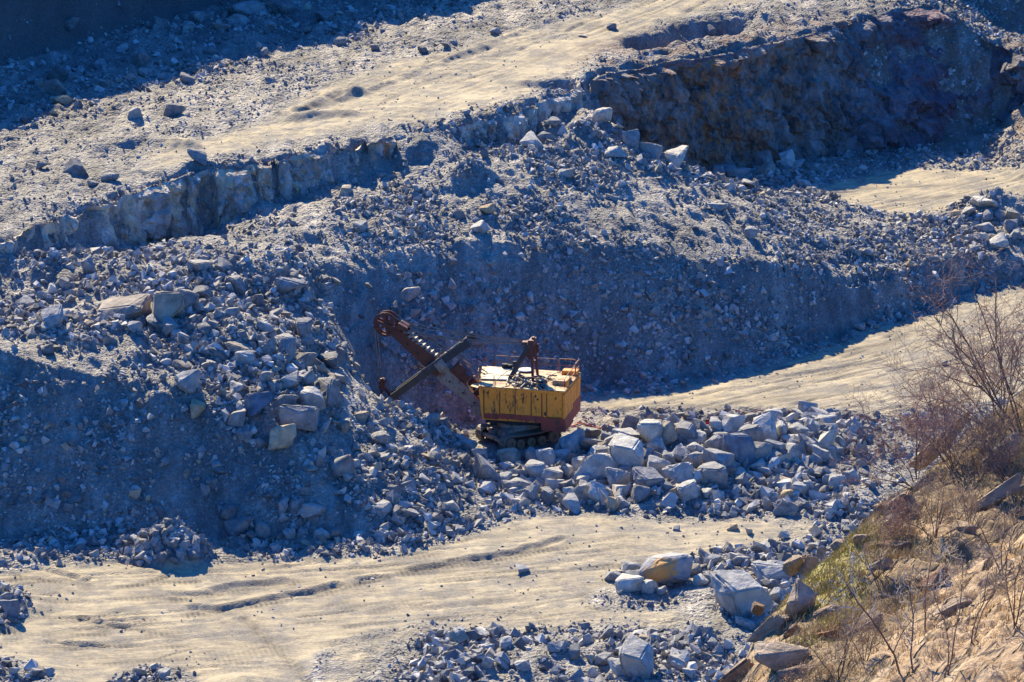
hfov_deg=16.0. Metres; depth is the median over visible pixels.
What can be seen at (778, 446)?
boulder
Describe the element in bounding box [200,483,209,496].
boulder
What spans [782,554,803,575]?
rock outcrop
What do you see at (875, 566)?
rock outcrop
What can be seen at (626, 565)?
boulder
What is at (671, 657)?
boulder
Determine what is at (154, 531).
stone
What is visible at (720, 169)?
boulder
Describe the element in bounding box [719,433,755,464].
boulder
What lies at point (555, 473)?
boulder
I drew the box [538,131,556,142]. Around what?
boulder
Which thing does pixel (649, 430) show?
boulder
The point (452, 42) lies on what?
boulder
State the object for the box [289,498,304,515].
boulder
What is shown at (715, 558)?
boulder
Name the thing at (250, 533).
boulder
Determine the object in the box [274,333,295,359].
boulder
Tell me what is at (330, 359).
boulder
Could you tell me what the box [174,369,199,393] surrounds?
boulder
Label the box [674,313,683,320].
boulder
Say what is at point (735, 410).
power cable
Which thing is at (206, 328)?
boulder
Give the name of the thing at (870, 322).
boulder
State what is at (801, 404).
boulder
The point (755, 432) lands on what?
boulder
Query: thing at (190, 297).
boulder
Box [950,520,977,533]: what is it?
rock outcrop
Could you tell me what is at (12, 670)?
boulder
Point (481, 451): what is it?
boulder
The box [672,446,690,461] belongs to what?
boulder
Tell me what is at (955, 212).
boulder
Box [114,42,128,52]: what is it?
boulder
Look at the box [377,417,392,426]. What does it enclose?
boulder
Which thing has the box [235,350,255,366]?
boulder
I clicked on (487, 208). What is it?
boulder
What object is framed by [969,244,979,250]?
boulder
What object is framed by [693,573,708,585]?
boulder
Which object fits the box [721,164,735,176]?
boulder
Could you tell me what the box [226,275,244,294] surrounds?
boulder
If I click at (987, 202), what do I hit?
boulder
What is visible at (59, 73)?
boulder
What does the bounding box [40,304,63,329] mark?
boulder
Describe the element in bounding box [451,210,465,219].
boulder
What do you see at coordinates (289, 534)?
boulder
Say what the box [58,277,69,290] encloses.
boulder
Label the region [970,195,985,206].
boulder
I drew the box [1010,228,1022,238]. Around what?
boulder
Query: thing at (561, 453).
boulder
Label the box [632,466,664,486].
boulder
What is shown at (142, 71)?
boulder
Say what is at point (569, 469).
boulder
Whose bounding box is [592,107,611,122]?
boulder
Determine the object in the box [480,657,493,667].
boulder
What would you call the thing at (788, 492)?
boulder
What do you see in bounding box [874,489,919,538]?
shrub
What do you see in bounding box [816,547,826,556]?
rock outcrop
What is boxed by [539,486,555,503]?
boulder
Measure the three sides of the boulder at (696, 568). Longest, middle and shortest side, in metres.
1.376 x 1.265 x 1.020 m
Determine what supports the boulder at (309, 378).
on the quarry ground at (76, 636)
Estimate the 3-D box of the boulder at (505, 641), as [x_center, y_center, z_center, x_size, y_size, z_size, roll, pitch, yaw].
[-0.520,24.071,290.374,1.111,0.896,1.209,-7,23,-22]
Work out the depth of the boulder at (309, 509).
317.21 m
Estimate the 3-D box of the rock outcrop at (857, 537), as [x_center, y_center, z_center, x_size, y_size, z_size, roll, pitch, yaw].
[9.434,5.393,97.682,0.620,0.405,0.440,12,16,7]
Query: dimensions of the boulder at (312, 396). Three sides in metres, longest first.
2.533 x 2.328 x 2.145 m
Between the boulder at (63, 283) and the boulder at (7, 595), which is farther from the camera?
the boulder at (63, 283)
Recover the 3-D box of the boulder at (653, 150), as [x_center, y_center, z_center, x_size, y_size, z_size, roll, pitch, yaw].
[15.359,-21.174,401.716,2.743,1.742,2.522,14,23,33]
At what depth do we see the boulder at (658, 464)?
332.17 m
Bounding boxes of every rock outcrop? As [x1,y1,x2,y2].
[718,657,754,681]
[747,614,791,642]
[751,601,764,615]
[754,641,809,670]
[777,664,814,681]
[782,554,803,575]
[783,623,798,637]
[784,579,816,614]
[799,554,818,575]
[812,604,839,618]
[814,629,839,640]
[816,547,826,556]
[830,539,844,550]
[841,608,882,636]
[853,534,870,545]
[868,556,893,570]
[872,502,887,513]
[876,540,911,550]
[885,490,919,520]
[904,474,928,490]
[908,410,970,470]
[915,566,949,590]
[929,597,972,618]
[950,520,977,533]
[965,472,1021,510]
[978,433,1020,469]
[1016,484,1023,495]
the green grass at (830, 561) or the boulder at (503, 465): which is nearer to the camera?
the green grass at (830, 561)
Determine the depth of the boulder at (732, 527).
319.57 m
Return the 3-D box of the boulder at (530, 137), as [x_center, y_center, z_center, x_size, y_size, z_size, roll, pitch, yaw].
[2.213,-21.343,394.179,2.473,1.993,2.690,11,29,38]
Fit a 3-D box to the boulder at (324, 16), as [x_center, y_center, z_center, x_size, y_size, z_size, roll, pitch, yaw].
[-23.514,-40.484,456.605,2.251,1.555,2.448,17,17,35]
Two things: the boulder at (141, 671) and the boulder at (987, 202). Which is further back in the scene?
the boulder at (987, 202)
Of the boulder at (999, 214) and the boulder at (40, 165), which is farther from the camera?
the boulder at (999, 214)
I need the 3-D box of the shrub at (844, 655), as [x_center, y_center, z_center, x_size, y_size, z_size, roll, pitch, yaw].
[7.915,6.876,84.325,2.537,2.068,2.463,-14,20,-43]
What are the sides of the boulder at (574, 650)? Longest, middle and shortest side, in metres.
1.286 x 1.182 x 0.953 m
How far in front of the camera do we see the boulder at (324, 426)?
326.07 m
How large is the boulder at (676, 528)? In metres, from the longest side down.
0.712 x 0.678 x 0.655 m
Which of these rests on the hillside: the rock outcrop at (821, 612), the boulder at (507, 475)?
the rock outcrop at (821, 612)
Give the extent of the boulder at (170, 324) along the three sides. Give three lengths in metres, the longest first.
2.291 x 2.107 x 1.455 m
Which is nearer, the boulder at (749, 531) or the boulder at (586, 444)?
the boulder at (749, 531)
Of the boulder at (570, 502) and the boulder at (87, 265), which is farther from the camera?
the boulder at (87, 265)
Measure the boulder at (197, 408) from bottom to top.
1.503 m
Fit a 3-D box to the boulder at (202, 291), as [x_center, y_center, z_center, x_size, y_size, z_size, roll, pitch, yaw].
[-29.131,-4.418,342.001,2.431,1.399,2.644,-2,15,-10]
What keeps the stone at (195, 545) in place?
on the quarry ground at (76, 636)
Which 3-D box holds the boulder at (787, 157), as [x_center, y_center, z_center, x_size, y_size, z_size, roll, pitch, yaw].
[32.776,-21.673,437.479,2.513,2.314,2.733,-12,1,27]
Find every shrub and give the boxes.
[777,655,844,681]
[785,590,889,679]
[818,368,977,514]
[836,601,898,660]
[842,288,1023,433]
[842,512,909,578]
[865,208,1023,436]
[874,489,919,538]
[881,468,961,538]
[893,353,1023,490]
[916,556,981,676]
[917,398,1023,482]
[933,423,1023,485]
[936,465,1002,539]
[944,545,1022,643]
[951,489,1023,570]
[988,513,1023,627]
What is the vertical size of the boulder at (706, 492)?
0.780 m
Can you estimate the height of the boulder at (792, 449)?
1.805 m
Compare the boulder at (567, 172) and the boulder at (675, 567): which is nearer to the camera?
the boulder at (675, 567)
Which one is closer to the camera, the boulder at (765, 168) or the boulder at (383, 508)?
the boulder at (383, 508)
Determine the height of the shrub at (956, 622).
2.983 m
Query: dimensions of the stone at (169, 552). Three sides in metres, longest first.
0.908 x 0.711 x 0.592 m
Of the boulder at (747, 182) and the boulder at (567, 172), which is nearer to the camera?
the boulder at (567, 172)
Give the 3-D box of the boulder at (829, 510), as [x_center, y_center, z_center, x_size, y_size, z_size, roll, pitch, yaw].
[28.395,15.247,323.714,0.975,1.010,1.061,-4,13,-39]
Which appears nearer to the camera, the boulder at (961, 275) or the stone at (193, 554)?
the stone at (193, 554)
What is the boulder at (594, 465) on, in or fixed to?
on the quarry ground at (76, 636)
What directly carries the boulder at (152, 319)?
on the quarry ground at (76, 636)
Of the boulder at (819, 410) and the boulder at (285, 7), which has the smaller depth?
the boulder at (819, 410)
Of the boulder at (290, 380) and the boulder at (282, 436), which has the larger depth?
the boulder at (290, 380)
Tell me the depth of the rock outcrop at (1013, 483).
100.38 m
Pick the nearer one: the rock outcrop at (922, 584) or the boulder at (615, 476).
the rock outcrop at (922, 584)
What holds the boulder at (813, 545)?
on the quarry ground at (76, 636)
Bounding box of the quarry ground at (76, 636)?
[0,0,1023,681]
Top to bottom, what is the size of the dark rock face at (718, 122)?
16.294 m
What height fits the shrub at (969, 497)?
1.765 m
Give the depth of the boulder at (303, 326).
340.82 m
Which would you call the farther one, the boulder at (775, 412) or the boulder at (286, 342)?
the boulder at (775, 412)
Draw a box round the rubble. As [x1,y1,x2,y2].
[0,0,1023,681]
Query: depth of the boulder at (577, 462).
335.14 m
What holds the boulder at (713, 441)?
on the quarry ground at (76, 636)
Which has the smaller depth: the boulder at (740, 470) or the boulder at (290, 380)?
the boulder at (290, 380)
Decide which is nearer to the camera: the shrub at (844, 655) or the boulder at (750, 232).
the shrub at (844, 655)
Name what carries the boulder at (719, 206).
on the quarry ground at (76, 636)
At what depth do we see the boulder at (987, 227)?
410.04 m
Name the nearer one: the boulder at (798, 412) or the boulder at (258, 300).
the boulder at (258, 300)
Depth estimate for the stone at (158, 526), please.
310.84 m
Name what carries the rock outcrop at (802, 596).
on the hillside
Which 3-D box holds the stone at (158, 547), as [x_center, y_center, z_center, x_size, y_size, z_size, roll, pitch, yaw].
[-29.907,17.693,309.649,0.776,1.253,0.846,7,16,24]
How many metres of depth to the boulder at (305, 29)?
447.78 m
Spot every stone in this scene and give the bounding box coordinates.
[135,537,145,544]
[135,543,142,552]
[135,550,148,558]
[139,529,147,536]
[143,539,149,548]
[151,536,160,546]
[152,528,159,534]
[154,543,164,552]
[155,524,162,532]
[156,552,167,562]
[164,536,169,546]
[166,525,175,531]
[166,548,171,556]
[169,539,178,548]
[169,557,178,564]
[170,517,177,524]
[176,550,184,562]
[177,525,188,532]
[179,540,189,550]
[182,532,188,540]
[188,549,199,558]
[190,535,200,544]
[191,539,200,552]
[198,534,205,543]
[200,545,207,553]
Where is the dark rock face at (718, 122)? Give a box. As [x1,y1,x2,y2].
[589,8,1023,171]
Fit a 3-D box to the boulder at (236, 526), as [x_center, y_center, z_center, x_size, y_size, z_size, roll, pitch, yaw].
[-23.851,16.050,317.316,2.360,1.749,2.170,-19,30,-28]
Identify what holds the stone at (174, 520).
on the quarry ground at (76, 636)
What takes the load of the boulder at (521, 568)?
on the quarry ground at (76, 636)
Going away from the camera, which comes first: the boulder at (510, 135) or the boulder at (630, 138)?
the boulder at (510, 135)
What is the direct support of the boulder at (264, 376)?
on the quarry ground at (76, 636)
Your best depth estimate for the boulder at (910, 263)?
396.49 m
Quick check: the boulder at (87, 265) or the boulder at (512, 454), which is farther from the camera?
the boulder at (87, 265)
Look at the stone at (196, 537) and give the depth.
310.75 m
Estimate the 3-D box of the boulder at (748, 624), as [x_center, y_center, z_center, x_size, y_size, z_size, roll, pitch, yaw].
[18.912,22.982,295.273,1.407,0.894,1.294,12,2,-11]
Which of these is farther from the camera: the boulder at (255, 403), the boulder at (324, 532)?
the boulder at (255, 403)
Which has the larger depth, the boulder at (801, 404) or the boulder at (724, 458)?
the boulder at (801, 404)
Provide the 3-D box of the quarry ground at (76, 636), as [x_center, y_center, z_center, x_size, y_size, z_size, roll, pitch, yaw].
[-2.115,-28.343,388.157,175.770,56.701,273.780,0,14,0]
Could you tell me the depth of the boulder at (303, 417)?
324.13 m
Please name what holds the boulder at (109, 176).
on the quarry ground at (76, 636)
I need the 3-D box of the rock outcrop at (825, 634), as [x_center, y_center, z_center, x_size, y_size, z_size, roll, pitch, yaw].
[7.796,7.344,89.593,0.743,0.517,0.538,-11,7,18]
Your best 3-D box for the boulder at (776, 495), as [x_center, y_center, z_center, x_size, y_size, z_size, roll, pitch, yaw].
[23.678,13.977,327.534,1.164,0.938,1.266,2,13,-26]
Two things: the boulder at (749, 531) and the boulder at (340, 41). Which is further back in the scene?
the boulder at (340, 41)
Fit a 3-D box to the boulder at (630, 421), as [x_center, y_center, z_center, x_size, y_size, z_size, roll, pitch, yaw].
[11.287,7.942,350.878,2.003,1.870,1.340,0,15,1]
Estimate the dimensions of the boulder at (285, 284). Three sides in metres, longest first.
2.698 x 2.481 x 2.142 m
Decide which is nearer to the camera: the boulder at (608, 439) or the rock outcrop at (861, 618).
the rock outcrop at (861, 618)
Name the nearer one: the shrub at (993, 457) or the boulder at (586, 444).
the shrub at (993, 457)
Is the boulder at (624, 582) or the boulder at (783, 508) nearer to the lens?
the boulder at (624, 582)
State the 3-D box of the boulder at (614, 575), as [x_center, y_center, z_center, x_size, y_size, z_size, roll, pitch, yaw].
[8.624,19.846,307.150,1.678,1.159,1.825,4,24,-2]
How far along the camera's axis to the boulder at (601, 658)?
287.17 m
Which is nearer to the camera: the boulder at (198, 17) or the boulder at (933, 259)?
the boulder at (933, 259)
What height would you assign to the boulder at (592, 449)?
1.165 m
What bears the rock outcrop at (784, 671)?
on the hillside
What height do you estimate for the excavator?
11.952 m
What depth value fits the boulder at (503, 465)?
336.08 m
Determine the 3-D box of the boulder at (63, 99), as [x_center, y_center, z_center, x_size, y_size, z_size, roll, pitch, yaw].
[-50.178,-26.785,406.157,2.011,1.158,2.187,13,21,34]
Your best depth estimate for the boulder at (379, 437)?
329.35 m
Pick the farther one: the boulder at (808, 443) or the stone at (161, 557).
the boulder at (808, 443)
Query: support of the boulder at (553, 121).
on the quarry ground at (76, 636)
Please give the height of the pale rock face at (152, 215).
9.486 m
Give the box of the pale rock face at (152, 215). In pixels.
[0,135,405,254]
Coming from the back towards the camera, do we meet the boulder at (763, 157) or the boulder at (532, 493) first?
the boulder at (763, 157)
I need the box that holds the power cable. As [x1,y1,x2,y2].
[569,410,881,428]
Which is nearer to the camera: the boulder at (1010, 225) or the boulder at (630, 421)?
the boulder at (630, 421)
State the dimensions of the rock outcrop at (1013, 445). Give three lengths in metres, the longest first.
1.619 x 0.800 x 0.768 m
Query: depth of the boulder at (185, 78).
418.67 m
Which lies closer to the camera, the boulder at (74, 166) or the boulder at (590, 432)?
the boulder at (590, 432)
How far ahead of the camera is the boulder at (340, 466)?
321.48 m
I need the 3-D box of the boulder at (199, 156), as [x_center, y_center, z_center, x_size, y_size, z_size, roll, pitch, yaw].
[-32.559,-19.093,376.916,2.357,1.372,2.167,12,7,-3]
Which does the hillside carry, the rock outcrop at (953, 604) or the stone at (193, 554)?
the rock outcrop at (953, 604)
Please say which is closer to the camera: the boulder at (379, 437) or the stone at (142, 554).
the stone at (142, 554)
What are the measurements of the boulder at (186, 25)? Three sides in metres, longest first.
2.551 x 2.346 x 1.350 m
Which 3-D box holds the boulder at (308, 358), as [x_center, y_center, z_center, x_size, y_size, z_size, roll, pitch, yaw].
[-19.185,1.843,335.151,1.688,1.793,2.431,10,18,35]
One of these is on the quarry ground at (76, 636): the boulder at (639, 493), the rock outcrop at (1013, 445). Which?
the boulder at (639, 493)
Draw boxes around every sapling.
[811,548,920,673]
[877,564,948,670]
[905,540,963,629]
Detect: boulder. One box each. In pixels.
[0,592,13,599]
[0,599,20,618]
[9,667,19,673]
[18,295,34,306]
[25,74,40,83]
[31,668,43,675]
[36,162,48,169]
[37,79,68,94]
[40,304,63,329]
[41,343,54,353]
[46,65,69,81]
[51,95,72,103]
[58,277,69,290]
[62,158,88,176]
[65,17,79,29]
[80,256,95,272]
[87,180,98,185]
[94,58,105,68]
[98,294,151,318]
[101,172,118,180]
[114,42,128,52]
[127,108,142,119]
[127,321,142,332]
[131,52,151,66]
[132,666,146,675]
[137,67,147,76]
[146,313,160,327]
[152,291,184,321]
[153,16,167,28]
[157,668,170,678]
[162,316,180,335]
[163,103,186,116]
[172,360,192,369]
[173,288,198,307]
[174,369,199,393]
[180,72,194,83]
[182,21,195,31]
[187,149,206,165]
[189,11,205,23]
[189,259,212,271]
[190,398,205,418]
[193,285,212,298]
[196,322,211,335]
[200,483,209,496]
[202,45,214,54]
[205,477,217,489]
[208,347,227,359]
[211,22,229,29]
[213,466,224,472]
[217,257,231,272]
[219,503,239,519]
[223,516,253,535]
[224,307,240,316]
[224,341,253,352]
[226,0,269,15]
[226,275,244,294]
[227,408,245,426]
[228,14,248,26]
[230,380,242,392]
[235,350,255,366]
[236,427,251,440]
[243,391,272,416]
[246,530,254,538]
[252,294,264,306]
[254,521,270,538]
[256,320,273,332]
[256,371,273,381]
[260,47,267,55]
[262,337,275,353]
[263,20,276,29]
[266,0,298,15]
[268,423,296,449]
[269,542,280,548]
[272,394,298,406]
[274,277,308,291]
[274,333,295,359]
[278,404,318,430]
[278,497,288,516]
[281,371,298,387]
[283,528,295,539]
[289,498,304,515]
[295,317,312,336]
[296,352,317,365]
[296,386,325,410]
[298,26,309,33]
[300,502,325,518]
[301,369,316,384]
[313,527,329,540]
[315,11,333,21]
[316,351,339,368]
[317,377,341,405]
[318,418,330,433]
[327,527,342,538]
[329,454,355,476]
[335,36,346,46]
[339,185,352,195]
[339,420,349,433]
[353,220,367,231]
[354,411,368,421]
[370,45,378,49]
[371,431,387,443]
[371,499,392,517]
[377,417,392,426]
[384,4,396,11]
[386,484,403,493]
[397,446,412,459]
[399,287,420,301]
[417,46,428,53]
[426,413,439,422]
[431,451,441,460]
[434,661,444,669]
[440,417,448,425]
[447,40,456,44]
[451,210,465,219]
[452,626,465,635]
[455,433,477,450]
[463,110,470,114]
[469,220,489,232]
[471,448,487,457]
[474,453,495,479]
[479,203,493,213]
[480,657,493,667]
[490,27,501,33]
[497,447,520,461]
[498,471,511,482]
[499,462,513,469]
[499,635,511,648]
[506,477,529,488]
[507,132,514,139]
[511,498,520,503]
[513,469,528,477]
[514,659,530,670]
[516,564,528,572]
[520,130,542,147]
[524,459,545,477]
[525,446,536,462]
[525,485,539,500]
[535,448,555,465]
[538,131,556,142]
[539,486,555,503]
[540,467,562,481]
[545,479,564,489]
[547,640,562,651]
[548,116,560,126]
[555,449,570,458]
[555,492,565,505]
[557,169,573,176]
[558,428,584,453]
[562,464,573,477]
[562,493,580,513]
[563,487,574,494]
[568,643,579,659]
[572,456,584,470]
[573,453,617,482]
[573,482,590,501]
[576,474,589,483]
[580,438,603,450]
[584,427,601,437]
[587,480,610,501]
[588,445,607,455]
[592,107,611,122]
[594,652,614,664]
[600,624,613,638]
[603,433,616,444]
[604,146,628,157]
[604,467,629,489]
[604,570,620,581]
[605,496,617,511]
[606,23,616,29]
[607,433,644,466]
[607,657,624,674]
[611,427,638,437]
[615,573,643,592]
[619,415,639,428]
[619,634,653,680]
[620,560,640,570]
[622,129,639,146]
[623,570,641,575]
[630,485,650,503]
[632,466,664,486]
[637,419,662,442]
[638,142,662,158]
[639,552,692,583]
[641,579,657,593]
[646,436,666,452]
[647,455,670,474]
[649,632,657,640]
[656,586,665,593]
[661,420,677,445]
[661,462,694,482]
[662,450,672,464]
[664,145,687,167]
[666,654,689,668]
[669,452,674,463]
[671,653,689,671]
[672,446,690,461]
[673,525,679,531]
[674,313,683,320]
[675,420,695,440]
[677,479,698,501]
[682,451,703,467]
[686,442,704,451]
[691,563,701,574]
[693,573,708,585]
[696,430,706,442]
[697,461,727,487]
[701,487,711,497]
[702,448,734,467]
[703,434,720,448]
[705,24,715,34]
[706,554,721,564]
[707,203,726,210]
[707,635,718,647]
[709,416,721,430]
[710,570,773,616]
[711,165,724,174]
[712,431,728,436]
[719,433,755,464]
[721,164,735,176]
[722,414,745,432]
[726,523,737,530]
[729,307,738,313]
[732,555,749,565]
[733,167,749,175]
[735,466,746,475]
[736,424,763,441]
[737,617,754,630]
[742,179,755,185]
[744,226,757,238]
[744,412,756,423]
[745,528,752,533]
[749,458,766,470]
[751,560,790,580]
[752,411,777,440]
[754,149,774,165]
[754,161,775,175]
[754,441,771,460]
[763,408,782,417]
[764,439,785,450]
[769,587,782,600]
[772,492,780,498]
[772,501,798,515]
[775,149,795,165]
[776,420,786,437]
[778,530,789,537]
[780,434,798,441]
[780,489,795,498]
[786,442,799,463]
[787,422,809,433]
[791,409,803,414]
[791,481,806,495]
[794,158,804,167]
[797,179,812,188]
[798,400,817,411]
[798,433,812,454]
[805,424,816,434]
[806,542,818,548]
[811,407,828,414]
[812,444,829,462]
[817,414,837,422]
[818,429,838,449]
[821,474,829,484]
[824,507,835,512]
[828,473,844,486]
[842,469,857,484]
[854,322,864,329]
[862,247,873,254]
[867,319,875,326]
[871,289,879,302]
[905,260,912,266]
[930,255,939,261]
[950,209,961,215]
[955,269,963,284]
[961,207,975,213]
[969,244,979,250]
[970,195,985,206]
[973,232,988,240]
[974,222,994,231]
[981,198,998,206]
[982,208,993,220]
[988,232,1008,248]
[994,209,1005,221]
[1004,219,1017,233]
[1005,207,1020,218]
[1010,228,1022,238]
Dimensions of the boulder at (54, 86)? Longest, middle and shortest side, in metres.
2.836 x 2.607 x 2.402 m
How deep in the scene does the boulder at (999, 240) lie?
406.39 m
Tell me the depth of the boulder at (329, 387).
329.91 m
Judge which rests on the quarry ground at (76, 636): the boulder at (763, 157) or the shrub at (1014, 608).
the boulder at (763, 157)
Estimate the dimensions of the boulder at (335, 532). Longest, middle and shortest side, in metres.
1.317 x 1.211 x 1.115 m
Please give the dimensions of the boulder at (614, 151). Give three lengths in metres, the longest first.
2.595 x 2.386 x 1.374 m
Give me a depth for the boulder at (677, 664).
286.42 m
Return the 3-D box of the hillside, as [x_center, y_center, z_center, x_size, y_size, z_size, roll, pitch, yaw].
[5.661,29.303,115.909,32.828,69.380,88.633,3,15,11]
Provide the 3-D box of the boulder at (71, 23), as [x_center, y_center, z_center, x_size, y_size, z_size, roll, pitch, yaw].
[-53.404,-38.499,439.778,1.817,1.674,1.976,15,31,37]
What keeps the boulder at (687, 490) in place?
on the quarry ground at (76, 636)
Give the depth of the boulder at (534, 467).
333.22 m
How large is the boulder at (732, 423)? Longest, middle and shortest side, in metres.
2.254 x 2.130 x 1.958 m
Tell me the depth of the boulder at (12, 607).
294.80 m
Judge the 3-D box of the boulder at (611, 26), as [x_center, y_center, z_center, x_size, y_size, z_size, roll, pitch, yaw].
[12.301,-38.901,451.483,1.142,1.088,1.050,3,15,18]
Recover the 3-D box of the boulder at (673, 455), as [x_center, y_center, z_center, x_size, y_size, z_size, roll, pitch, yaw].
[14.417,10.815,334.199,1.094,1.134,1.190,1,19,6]
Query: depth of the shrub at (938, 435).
104.91 m
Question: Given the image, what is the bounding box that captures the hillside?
[740,397,1023,681]
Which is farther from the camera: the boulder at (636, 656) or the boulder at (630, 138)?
the boulder at (630, 138)
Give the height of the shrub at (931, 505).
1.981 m
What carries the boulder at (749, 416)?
on the quarry ground at (76, 636)
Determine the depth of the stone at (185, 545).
309.52 m
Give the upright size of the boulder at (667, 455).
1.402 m
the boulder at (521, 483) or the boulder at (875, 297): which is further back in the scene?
the boulder at (875, 297)
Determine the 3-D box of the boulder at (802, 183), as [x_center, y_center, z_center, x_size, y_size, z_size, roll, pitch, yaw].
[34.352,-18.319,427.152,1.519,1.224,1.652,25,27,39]
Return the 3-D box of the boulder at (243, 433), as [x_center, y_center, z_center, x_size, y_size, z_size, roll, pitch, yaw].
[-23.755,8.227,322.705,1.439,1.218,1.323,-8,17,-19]
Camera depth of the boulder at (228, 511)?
317.70 m
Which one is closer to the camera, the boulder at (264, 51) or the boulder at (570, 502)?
the boulder at (570, 502)
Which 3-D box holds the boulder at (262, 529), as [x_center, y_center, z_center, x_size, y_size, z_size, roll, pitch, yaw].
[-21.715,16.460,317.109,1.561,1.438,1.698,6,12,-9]
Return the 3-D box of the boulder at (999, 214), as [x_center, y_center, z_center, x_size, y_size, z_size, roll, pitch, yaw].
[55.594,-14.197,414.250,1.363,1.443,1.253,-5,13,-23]
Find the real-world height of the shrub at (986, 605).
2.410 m
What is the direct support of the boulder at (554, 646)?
on the quarry ground at (76, 636)
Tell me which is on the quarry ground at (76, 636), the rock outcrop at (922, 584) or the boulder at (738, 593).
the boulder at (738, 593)
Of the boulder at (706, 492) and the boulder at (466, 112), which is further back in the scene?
the boulder at (466, 112)
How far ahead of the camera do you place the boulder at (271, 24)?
449.47 m
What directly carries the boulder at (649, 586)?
on the quarry ground at (76, 636)
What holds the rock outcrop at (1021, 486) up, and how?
on the hillside
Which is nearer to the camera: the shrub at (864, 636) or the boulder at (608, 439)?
the shrub at (864, 636)
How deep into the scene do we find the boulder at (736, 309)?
376.68 m
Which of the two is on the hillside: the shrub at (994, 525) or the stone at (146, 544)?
the shrub at (994, 525)
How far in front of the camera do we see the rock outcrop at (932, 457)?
111.88 m
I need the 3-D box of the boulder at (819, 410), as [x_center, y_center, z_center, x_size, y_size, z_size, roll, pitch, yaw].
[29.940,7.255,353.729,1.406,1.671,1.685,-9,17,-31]
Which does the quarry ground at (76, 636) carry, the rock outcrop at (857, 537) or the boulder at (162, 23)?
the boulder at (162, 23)
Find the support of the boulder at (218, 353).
on the quarry ground at (76, 636)
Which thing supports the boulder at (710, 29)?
on the quarry ground at (76, 636)
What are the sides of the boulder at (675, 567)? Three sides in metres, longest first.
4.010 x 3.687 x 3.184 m
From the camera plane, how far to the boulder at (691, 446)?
337.06 m
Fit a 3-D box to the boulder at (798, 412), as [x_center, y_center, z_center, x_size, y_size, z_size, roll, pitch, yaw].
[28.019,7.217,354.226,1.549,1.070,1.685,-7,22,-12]
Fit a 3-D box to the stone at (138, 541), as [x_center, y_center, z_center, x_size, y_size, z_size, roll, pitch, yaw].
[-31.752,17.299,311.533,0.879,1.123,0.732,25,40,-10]
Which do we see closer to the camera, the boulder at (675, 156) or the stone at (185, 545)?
the stone at (185, 545)
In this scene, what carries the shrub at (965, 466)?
on the hillside
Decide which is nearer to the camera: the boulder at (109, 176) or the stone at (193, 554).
the stone at (193, 554)
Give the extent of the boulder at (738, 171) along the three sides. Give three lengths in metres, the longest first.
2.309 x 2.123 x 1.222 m
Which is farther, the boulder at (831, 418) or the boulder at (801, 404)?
the boulder at (801, 404)
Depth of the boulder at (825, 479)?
330.77 m
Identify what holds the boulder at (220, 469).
on the quarry ground at (76, 636)
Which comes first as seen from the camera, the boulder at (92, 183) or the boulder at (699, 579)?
the boulder at (699, 579)
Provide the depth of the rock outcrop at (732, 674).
89.25 m
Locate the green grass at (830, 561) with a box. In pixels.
[760,410,1023,681]
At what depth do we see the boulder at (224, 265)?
348.85 m
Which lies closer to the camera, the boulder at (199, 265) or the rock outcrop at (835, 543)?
the rock outcrop at (835, 543)
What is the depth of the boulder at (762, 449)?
334.70 m
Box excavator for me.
[373,310,580,449]
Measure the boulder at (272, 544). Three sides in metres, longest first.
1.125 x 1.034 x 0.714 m
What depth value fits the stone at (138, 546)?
310.35 m
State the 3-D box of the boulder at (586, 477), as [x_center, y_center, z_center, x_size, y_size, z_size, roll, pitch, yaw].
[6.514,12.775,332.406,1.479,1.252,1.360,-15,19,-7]
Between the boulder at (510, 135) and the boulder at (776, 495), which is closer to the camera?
the boulder at (776, 495)
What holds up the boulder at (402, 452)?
on the quarry ground at (76, 636)
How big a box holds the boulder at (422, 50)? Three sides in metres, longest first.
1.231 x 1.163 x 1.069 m
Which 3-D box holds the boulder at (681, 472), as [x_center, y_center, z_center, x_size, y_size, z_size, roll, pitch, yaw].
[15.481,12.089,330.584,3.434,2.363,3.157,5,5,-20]
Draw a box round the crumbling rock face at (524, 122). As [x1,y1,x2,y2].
[407,78,584,143]
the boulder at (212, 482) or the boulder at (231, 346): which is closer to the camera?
the boulder at (212, 482)
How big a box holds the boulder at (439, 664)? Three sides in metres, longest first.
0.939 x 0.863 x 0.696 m
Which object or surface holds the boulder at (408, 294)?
on the quarry ground at (76, 636)
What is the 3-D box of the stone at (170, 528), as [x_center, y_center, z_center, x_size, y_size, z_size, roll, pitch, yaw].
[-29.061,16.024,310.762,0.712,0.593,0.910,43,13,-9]
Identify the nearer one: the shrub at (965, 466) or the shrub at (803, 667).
the shrub at (803, 667)
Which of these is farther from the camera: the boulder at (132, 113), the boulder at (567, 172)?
the boulder at (132, 113)
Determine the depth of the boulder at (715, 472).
329.60 m
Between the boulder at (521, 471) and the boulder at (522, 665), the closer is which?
the boulder at (522, 665)
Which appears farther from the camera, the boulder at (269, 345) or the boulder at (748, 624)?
the boulder at (269, 345)
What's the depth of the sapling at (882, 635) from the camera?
81.77 m
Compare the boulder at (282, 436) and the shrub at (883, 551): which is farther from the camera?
the boulder at (282, 436)
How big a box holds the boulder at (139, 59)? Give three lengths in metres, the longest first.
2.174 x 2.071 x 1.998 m
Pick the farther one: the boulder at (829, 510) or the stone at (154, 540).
the boulder at (829, 510)
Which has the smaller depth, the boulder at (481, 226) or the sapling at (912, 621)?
the sapling at (912, 621)
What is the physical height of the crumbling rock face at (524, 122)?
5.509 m
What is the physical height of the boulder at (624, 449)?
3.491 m

